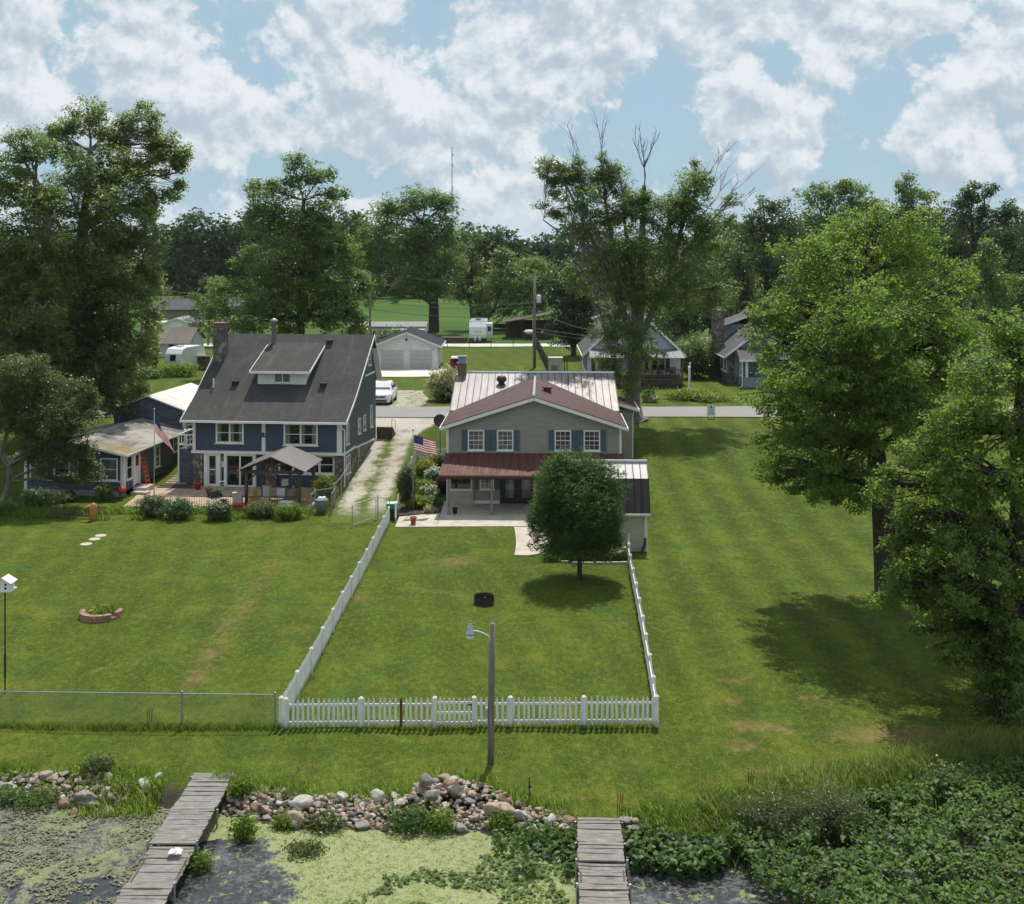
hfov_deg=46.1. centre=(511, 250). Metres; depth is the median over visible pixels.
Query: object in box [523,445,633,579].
ornamental tree
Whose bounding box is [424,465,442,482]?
hydrangea
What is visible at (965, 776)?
bramble bush
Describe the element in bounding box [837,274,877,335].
background tree
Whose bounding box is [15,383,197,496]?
cottage
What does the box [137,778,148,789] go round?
rock
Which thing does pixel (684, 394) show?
flower bed plants
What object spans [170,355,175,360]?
end window
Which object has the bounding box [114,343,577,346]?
alley
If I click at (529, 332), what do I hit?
mailbox
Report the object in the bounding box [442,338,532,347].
alley fence
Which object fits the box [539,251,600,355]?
tree
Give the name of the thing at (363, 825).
rock
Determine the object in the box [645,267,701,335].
background tree
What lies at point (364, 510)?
chain gate
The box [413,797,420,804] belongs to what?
rock
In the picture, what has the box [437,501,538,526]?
patio
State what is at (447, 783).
rock
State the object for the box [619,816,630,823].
rock
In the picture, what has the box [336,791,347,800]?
rock
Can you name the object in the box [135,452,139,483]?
door
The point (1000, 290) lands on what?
background tree
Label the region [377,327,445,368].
white garage
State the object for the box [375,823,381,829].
rock
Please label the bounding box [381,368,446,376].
garage apron
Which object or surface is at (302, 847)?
shore plant
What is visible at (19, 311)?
maple tree
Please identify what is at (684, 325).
background tree
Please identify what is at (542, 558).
bed plant
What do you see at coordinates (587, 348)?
white cottage
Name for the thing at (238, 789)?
shore plant
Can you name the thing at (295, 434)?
window
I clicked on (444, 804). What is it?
rock
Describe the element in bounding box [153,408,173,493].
flagpole
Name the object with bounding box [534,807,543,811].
rock
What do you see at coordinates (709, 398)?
flower bed plants
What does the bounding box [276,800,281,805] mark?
rock
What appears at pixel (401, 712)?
bare picket
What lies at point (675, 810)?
bank grass
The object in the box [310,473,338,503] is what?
garden bush
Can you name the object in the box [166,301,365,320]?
overhead wire
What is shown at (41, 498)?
undergrowth
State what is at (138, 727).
tall grass
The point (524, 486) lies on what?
french door
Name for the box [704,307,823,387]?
stone chimney house
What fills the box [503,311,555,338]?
open shelter
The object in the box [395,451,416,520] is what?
picket fence
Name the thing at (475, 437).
window
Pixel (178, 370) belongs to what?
garden bush
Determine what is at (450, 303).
overhead wire
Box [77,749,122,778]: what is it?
shore plant
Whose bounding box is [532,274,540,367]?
utility pole
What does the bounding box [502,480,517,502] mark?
french door
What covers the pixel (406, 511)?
side garden bed
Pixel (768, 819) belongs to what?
bramble bush
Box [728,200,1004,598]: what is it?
maple tree
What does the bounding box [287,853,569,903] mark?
floating leaves
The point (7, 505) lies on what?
undergrowth
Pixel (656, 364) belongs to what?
window
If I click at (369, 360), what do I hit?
window
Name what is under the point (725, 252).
background tree
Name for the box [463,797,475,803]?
rock
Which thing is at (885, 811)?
bramble bush
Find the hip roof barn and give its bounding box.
[149,298,199,320]
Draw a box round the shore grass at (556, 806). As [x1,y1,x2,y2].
[0,754,748,829]
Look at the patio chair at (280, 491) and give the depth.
75.76 m
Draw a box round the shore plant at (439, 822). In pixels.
[416,802,459,837]
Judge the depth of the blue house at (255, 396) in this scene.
82.47 m
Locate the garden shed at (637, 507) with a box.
[556,459,650,552]
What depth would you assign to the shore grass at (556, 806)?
35.69 m
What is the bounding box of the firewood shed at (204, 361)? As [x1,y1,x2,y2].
[195,356,209,369]
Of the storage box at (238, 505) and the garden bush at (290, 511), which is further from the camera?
the storage box at (238, 505)
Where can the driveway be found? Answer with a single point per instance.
(377, 471)
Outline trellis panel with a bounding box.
[46,507,106,516]
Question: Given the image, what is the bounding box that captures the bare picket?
[400,698,401,726]
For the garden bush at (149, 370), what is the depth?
126.45 m
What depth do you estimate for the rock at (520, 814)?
34.16 m
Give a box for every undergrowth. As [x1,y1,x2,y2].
[0,494,26,513]
[14,486,71,506]
[51,491,84,503]
[93,480,114,501]
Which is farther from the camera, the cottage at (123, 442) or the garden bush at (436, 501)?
the cottage at (123, 442)
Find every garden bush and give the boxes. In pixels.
[132,491,172,517]
[133,365,167,378]
[151,360,203,377]
[154,496,204,519]
[203,498,233,520]
[241,499,280,517]
[272,502,307,520]
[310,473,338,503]
[412,458,437,474]
[415,478,437,490]
[418,495,444,505]
[426,452,444,466]
[433,477,445,493]
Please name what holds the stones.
on the lawn at (774, 633)
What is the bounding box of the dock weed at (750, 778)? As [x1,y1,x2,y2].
[748,770,754,786]
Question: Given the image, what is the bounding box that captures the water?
[0,784,1023,903]
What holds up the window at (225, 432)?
in the blue house at (255, 396)
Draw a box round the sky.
[0,0,1023,254]
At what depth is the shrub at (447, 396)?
106.86 m
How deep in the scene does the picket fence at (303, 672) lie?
49.65 m
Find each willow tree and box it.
[0,350,107,503]
[181,273,224,344]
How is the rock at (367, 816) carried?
on the lawn at (774, 633)
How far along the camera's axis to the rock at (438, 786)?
35.61 m
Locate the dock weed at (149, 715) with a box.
[147,707,153,725]
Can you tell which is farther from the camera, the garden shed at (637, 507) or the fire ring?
the garden shed at (637, 507)
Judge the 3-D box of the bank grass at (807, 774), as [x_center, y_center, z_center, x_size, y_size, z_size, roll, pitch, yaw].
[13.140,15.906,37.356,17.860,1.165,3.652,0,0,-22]
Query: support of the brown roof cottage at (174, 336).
on the lawn at (774, 633)
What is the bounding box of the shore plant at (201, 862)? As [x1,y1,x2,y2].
[187,846,215,874]
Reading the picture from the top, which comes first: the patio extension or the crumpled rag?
the patio extension
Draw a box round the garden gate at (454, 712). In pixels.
[437,697,471,725]
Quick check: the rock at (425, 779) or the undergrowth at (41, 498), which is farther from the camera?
the undergrowth at (41, 498)
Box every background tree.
[197,308,250,358]
[557,269,617,343]
[596,276,672,335]
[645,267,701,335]
[646,249,743,345]
[678,230,775,336]
[714,194,807,310]
[725,275,775,316]
[750,267,849,359]
[782,178,891,348]
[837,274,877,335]
[871,170,946,335]
[874,269,941,336]
[915,270,985,338]
[929,180,1023,330]
[951,236,1023,361]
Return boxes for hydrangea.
[418,484,441,497]
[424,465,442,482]
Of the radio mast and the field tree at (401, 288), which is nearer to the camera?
the field tree at (401, 288)
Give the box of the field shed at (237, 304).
[227,297,275,314]
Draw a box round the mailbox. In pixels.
[524,330,532,339]
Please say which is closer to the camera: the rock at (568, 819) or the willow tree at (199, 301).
the rock at (568, 819)
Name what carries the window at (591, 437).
in the tan house at (506, 431)
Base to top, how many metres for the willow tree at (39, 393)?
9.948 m
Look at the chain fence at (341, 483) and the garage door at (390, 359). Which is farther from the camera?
the garage door at (390, 359)
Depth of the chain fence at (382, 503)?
71.67 m
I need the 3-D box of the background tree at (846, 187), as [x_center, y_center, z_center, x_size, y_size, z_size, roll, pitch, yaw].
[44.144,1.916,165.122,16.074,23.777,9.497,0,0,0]
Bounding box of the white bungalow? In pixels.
[138,315,198,331]
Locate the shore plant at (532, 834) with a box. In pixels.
[508,815,567,851]
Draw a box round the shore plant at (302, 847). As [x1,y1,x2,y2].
[281,835,334,861]
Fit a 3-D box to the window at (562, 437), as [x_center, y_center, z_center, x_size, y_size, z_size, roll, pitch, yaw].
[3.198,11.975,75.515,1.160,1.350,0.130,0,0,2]
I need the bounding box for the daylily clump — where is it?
[406,495,432,509]
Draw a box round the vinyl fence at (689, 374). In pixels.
[688,363,690,387]
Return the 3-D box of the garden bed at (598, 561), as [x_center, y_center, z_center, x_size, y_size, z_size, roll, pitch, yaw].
[3.850,16.085,62.550,4.500,0.230,2.100,0,0,0]
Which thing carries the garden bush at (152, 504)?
on the lawn at (774, 633)
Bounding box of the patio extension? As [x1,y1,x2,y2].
[395,513,439,527]
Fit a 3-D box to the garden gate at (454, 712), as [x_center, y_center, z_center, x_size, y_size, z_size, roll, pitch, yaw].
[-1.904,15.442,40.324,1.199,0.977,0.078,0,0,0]
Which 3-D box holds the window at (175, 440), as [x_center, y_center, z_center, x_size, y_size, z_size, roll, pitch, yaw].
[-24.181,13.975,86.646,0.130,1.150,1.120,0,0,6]
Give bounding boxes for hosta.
[423,503,438,513]
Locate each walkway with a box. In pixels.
[156,473,194,488]
[514,527,549,556]
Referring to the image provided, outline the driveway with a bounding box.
[330,418,434,523]
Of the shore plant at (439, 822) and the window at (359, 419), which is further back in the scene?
the window at (359, 419)
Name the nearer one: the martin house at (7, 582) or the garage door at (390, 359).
the martin house at (7, 582)
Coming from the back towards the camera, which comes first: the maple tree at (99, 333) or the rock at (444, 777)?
the maple tree at (99, 333)
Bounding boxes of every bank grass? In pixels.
[634,778,789,845]
[686,718,1023,841]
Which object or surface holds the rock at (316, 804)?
on the lawn at (774, 633)
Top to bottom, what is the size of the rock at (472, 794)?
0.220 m
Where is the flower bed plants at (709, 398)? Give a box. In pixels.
[689,391,731,402]
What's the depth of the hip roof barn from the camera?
222.43 m
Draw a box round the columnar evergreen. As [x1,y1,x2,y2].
[394,462,417,507]
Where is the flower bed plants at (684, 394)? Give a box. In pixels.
[658,384,714,401]
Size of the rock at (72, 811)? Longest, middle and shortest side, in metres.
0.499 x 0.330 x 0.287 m
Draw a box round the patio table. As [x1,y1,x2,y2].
[281,485,296,499]
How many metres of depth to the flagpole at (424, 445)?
73.30 m
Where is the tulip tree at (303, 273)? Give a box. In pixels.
[196,149,377,338]
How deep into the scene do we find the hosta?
72.94 m
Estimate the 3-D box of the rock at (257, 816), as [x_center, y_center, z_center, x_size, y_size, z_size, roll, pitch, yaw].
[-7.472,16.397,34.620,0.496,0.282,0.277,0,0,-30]
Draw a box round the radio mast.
[451,147,452,254]
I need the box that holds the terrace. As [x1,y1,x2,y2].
[123,486,338,508]
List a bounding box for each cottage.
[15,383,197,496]
[158,327,206,356]
[577,303,686,386]
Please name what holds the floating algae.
on the water
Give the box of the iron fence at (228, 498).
[155,496,296,506]
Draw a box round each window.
[30,463,46,478]
[54,460,69,476]
[77,458,93,478]
[100,458,117,481]
[126,455,133,480]
[155,445,160,468]
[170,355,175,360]
[173,437,177,453]
[214,423,243,444]
[277,455,334,475]
[282,424,318,446]
[346,423,349,445]
[346,454,351,475]
[358,417,361,434]
[363,414,366,431]
[368,353,371,366]
[370,405,373,427]
[450,479,472,490]
[467,430,484,451]
[479,480,494,490]
[496,430,513,451]
[554,430,571,451]
[583,430,600,451]
[650,359,665,371]
[723,357,726,371]
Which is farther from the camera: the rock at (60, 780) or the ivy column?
the ivy column
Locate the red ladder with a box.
[140,450,149,484]
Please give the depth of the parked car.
105.61 m
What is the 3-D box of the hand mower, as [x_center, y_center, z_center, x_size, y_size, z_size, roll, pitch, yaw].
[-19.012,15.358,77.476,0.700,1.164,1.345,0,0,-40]
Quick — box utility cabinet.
[548,357,562,370]
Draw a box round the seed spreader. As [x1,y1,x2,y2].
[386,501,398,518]
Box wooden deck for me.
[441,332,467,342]
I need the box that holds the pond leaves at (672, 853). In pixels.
[625,824,744,879]
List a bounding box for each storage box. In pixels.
[231,503,245,509]
[232,492,242,502]
[278,500,293,506]
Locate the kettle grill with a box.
[117,486,125,499]
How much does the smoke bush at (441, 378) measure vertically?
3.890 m
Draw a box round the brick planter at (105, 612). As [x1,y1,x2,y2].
[78,601,129,622]
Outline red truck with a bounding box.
[448,356,457,370]
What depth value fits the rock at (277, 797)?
35.19 m
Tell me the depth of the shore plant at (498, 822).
33.90 m
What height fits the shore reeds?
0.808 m
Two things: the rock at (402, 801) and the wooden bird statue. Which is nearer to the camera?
the rock at (402, 801)
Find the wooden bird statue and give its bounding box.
[82,503,96,520]
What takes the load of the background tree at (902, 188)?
on the lawn at (774, 633)
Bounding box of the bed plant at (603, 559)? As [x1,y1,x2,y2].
[592,553,610,561]
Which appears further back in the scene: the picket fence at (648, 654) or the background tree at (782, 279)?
the background tree at (782, 279)
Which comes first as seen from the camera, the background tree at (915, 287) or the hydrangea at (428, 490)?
the hydrangea at (428, 490)
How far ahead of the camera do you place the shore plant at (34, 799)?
35.48 m
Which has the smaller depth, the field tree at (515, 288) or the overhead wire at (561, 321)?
the overhead wire at (561, 321)
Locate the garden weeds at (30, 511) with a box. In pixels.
[0,503,330,520]
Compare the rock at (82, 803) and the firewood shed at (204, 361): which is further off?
the firewood shed at (204, 361)
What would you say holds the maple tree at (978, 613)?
on the lawn at (774, 633)
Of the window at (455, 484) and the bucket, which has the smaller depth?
the window at (455, 484)
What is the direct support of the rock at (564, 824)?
on the lawn at (774, 633)
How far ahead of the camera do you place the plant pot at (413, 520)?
69.80 m
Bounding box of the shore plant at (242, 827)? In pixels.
[226,808,260,842]
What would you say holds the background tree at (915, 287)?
on the lawn at (774, 633)
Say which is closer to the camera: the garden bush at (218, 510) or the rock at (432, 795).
the rock at (432, 795)
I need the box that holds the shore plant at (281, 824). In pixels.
[267,806,298,831]
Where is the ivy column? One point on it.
(156, 359)
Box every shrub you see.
[371,324,411,342]
[433,384,453,402]
[671,330,705,368]
[674,328,725,379]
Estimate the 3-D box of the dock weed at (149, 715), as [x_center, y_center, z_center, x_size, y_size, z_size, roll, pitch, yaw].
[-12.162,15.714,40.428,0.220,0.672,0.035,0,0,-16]
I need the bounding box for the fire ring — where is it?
[473,592,493,605]
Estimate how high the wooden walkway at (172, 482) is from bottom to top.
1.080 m
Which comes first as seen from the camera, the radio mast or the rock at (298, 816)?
the rock at (298, 816)
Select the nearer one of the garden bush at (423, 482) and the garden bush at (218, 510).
the garden bush at (218, 510)
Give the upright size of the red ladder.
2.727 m
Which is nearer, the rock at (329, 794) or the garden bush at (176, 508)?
the rock at (329, 794)
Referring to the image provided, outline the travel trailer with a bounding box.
[469,318,492,342]
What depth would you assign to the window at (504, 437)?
75.63 m
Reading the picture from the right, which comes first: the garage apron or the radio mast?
the radio mast
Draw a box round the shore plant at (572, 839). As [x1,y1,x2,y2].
[548,825,577,851]
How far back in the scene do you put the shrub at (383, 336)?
151.52 m
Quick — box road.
[20,406,1013,416]
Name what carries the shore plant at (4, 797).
on the lawn at (774, 633)
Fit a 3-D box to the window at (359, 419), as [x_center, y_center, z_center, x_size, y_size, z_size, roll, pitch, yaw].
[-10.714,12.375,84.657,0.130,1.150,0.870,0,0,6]
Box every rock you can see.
[0,782,13,788]
[39,770,53,780]
[56,798,70,809]
[57,777,63,783]
[58,770,68,776]
[61,784,71,791]
[68,807,78,815]
[70,773,76,780]
[73,777,81,784]
[73,791,96,801]
[74,786,83,791]
[77,800,101,808]
[90,786,96,792]
[104,793,115,801]
[105,772,112,780]
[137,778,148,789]
[236,811,244,817]
[247,814,259,823]
[250,803,262,811]
[256,793,266,799]
[261,805,270,813]
[263,814,271,820]
[264,786,269,794]
[275,792,281,801]
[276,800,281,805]
[284,810,304,826]
[289,794,312,807]
[291,820,305,829]
[313,801,321,807]
[320,808,325,814]
[326,793,335,798]
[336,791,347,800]
[348,811,356,817]
[355,820,370,830]
[364,811,372,820]
[367,802,375,810]
[370,789,384,801]
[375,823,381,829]
[391,791,396,798]
[394,798,405,806]
[413,782,426,793]
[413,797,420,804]
[419,773,435,786]
[424,789,440,801]
[430,796,441,804]
[434,783,441,789]
[439,773,448,779]
[441,802,449,806]
[442,779,458,788]
[446,784,463,798]
[447,821,469,833]
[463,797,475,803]
[467,790,476,798]
[468,813,479,822]
[482,802,514,818]
[498,792,507,801]
[504,797,513,804]
[514,809,526,820]
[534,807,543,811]
[544,814,557,824]
[559,823,568,830]
[561,815,575,826]
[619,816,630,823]
[631,817,640,824]
[642,394,658,402]
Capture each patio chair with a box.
[248,489,257,503]
[262,485,270,499]
[277,488,284,502]
[281,479,289,494]
[301,487,309,503]
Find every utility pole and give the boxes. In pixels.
[367,273,372,334]
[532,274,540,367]
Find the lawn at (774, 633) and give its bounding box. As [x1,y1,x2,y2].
[0,255,1023,854]
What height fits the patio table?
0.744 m
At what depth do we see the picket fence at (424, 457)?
85.12 m
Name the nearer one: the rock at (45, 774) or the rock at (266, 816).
the rock at (266, 816)
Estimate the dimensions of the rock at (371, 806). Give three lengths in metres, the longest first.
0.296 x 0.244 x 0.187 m
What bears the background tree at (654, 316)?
on the lawn at (774, 633)
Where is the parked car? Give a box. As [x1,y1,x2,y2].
[376,380,396,403]
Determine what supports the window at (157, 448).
in the cottage at (123, 442)
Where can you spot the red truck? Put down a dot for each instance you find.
(453, 361)
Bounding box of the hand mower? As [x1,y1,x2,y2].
[207,481,224,497]
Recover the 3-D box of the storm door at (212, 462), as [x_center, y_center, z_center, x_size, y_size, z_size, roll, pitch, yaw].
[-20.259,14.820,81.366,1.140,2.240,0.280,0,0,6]
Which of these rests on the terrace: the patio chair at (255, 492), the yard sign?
the patio chair at (255, 492)
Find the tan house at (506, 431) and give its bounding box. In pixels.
[439,355,639,514]
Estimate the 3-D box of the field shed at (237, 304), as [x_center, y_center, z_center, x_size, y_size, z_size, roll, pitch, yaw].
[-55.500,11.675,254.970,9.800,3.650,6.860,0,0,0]
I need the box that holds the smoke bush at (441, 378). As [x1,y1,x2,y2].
[424,363,456,400]
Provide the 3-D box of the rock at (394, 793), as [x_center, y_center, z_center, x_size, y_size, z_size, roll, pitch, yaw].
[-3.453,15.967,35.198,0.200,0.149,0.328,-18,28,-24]
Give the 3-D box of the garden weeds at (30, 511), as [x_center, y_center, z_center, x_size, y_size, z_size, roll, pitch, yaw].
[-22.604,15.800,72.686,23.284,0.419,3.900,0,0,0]
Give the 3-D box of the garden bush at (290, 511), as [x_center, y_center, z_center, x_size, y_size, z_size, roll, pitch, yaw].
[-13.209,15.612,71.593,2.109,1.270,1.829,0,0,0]
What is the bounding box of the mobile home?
[348,322,428,340]
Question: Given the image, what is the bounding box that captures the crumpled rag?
[168,847,182,853]
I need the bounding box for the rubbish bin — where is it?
[315,496,327,514]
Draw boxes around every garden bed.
[399,503,443,515]
[545,553,627,562]
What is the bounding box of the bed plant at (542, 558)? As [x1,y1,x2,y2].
[539,553,561,562]
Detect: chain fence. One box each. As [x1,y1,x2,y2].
[0,691,275,726]
[333,464,348,505]
[377,496,389,518]
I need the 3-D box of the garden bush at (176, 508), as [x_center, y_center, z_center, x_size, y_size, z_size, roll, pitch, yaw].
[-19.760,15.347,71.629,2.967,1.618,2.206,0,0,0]
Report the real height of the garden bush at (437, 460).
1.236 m
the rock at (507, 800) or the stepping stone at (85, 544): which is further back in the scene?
the stepping stone at (85, 544)
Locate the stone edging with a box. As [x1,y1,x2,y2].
[562,560,626,563]
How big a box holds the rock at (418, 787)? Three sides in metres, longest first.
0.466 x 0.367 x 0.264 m
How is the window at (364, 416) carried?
in the blue house at (255, 396)
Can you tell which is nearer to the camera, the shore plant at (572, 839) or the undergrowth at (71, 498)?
the shore plant at (572, 839)
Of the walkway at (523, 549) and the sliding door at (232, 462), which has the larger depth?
the sliding door at (232, 462)
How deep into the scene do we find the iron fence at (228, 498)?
74.35 m
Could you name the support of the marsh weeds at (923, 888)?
on the lawn at (774, 633)
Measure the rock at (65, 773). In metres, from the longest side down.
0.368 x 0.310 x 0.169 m
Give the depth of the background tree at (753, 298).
174.35 m
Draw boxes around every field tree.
[348,181,472,332]
[447,223,499,318]
[467,245,543,331]
[493,251,560,328]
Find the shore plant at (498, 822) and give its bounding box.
[483,804,516,835]
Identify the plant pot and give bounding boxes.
[205,487,211,493]
[410,516,416,524]
[452,507,457,513]
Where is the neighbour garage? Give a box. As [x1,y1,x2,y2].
[954,332,1023,375]
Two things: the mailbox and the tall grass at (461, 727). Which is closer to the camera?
the tall grass at (461, 727)
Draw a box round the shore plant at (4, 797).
[0,781,31,805]
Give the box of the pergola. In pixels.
[236,445,322,504]
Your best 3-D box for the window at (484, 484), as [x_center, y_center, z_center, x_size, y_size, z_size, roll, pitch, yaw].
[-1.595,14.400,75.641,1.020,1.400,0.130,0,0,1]
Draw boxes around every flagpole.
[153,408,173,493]
[412,429,435,511]
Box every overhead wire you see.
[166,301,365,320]
[371,296,527,304]
[371,309,528,317]
[373,274,529,279]
[374,300,532,308]
[536,308,589,329]
[536,328,678,341]
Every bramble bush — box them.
[725,780,832,851]
[792,780,877,840]
[852,790,932,827]
[891,749,1005,808]
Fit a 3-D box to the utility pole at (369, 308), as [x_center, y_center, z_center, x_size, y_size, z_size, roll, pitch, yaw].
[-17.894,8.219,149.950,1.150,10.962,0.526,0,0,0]
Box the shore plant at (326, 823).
[299,807,347,836]
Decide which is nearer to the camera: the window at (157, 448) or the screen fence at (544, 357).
the window at (157, 448)
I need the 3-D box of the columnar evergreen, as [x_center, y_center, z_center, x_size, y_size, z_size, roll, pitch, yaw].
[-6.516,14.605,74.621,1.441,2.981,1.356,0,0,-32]
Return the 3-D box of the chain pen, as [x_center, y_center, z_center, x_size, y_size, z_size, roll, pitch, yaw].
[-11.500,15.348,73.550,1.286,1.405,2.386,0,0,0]
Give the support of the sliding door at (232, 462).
in the blue house at (255, 396)
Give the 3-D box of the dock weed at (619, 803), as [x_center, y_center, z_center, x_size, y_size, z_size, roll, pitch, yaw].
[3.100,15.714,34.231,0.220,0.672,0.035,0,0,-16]
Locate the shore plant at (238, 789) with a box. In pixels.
[226,774,255,800]
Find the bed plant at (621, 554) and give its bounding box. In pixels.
[609,545,627,560]
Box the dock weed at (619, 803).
[617,790,624,813]
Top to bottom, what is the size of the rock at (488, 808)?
0.629 m
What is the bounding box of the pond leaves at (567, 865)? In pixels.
[491,824,578,877]
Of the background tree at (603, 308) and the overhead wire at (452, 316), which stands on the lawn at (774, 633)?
the background tree at (603, 308)
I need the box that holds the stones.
[0,772,703,850]
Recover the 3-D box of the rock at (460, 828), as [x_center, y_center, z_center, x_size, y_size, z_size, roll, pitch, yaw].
[-1.502,16.411,34.066,0.687,0.424,0.420,0,0,38]
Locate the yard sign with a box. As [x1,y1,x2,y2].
[707,405,714,418]
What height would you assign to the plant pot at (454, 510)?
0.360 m
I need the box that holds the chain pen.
[310,486,335,515]
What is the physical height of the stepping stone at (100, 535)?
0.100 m
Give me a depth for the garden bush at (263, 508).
71.95 m
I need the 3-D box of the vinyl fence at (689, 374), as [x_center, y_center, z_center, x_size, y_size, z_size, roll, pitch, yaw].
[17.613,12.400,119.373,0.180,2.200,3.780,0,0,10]
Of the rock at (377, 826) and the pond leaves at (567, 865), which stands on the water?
the pond leaves at (567, 865)
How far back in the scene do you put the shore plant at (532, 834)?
33.22 m
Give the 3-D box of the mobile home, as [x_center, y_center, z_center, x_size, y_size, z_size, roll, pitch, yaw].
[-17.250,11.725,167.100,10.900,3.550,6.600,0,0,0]
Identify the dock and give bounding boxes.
[114,773,233,903]
[574,817,630,903]
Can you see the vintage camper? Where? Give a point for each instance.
(182, 353)
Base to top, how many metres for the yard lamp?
4.701 m
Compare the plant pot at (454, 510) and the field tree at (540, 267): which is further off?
the field tree at (540, 267)
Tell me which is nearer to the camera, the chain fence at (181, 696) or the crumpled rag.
the crumpled rag
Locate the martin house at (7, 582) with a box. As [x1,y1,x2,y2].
[0,574,17,692]
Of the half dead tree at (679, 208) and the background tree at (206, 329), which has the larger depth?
the background tree at (206, 329)
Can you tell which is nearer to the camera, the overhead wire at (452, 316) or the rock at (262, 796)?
the rock at (262, 796)
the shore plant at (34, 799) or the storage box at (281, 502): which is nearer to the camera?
the shore plant at (34, 799)
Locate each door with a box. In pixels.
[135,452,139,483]
[204,453,221,485]
[224,454,256,486]
[381,350,403,368]
[409,350,431,368]
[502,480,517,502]
[518,480,532,503]
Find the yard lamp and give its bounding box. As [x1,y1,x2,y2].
[465,620,494,764]
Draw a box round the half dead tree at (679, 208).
[529,104,762,422]
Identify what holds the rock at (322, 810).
on the lawn at (774, 633)
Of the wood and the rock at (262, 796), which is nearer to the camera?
the rock at (262, 796)
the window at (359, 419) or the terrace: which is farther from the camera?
the window at (359, 419)
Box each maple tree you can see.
[0,122,84,432]
[1,93,195,420]
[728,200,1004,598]
[858,305,1023,729]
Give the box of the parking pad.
[376,390,427,406]
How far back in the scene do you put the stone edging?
61.35 m
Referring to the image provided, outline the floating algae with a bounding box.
[0,802,171,903]
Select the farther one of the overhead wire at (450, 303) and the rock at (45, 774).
the overhead wire at (450, 303)
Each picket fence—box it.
[279,506,389,726]
[284,696,436,728]
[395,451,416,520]
[417,447,445,460]
[472,694,657,727]
[627,533,658,727]
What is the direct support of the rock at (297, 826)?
on the lawn at (774, 633)
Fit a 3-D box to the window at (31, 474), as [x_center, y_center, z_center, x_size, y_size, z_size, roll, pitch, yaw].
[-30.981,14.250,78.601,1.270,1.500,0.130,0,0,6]
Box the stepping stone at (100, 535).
[95,534,106,536]
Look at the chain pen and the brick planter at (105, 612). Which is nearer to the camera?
the brick planter at (105, 612)
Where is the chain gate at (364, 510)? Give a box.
[352,497,375,524]
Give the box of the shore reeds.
[30,768,166,818]
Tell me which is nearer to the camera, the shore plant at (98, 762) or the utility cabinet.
the shore plant at (98, 762)
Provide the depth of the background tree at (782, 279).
144.72 m
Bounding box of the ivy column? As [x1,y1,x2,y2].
[143,323,163,368]
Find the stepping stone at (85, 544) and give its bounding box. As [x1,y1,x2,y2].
[80,542,91,545]
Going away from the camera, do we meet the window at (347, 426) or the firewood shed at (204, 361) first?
the window at (347, 426)
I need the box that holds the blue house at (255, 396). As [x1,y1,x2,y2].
[178,318,395,488]
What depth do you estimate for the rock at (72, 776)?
36.40 m
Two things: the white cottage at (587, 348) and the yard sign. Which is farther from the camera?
the white cottage at (587, 348)
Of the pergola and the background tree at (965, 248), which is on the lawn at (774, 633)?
the background tree at (965, 248)
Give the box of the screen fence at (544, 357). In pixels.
[536,337,567,370]
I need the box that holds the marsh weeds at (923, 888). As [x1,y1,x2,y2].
[725,752,1023,903]
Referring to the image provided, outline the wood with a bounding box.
[0,205,1023,298]
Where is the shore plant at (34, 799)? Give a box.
[8,778,64,811]
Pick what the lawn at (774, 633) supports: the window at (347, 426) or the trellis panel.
the trellis panel
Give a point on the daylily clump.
(420, 502)
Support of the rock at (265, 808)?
on the lawn at (774, 633)
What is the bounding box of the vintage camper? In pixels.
[164,345,205,367]
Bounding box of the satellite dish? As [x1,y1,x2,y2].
[433,414,444,467]
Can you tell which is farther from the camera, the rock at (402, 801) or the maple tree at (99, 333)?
the maple tree at (99, 333)
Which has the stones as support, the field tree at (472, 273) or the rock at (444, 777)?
the rock at (444, 777)
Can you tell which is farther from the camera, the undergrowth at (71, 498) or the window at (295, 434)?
the window at (295, 434)
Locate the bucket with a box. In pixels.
[194,482,201,489]
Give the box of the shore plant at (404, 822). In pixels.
[381,799,438,837]
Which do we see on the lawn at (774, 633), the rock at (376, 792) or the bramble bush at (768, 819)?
the rock at (376, 792)
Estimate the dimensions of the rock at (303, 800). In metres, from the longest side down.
0.700 x 0.470 x 0.375 m

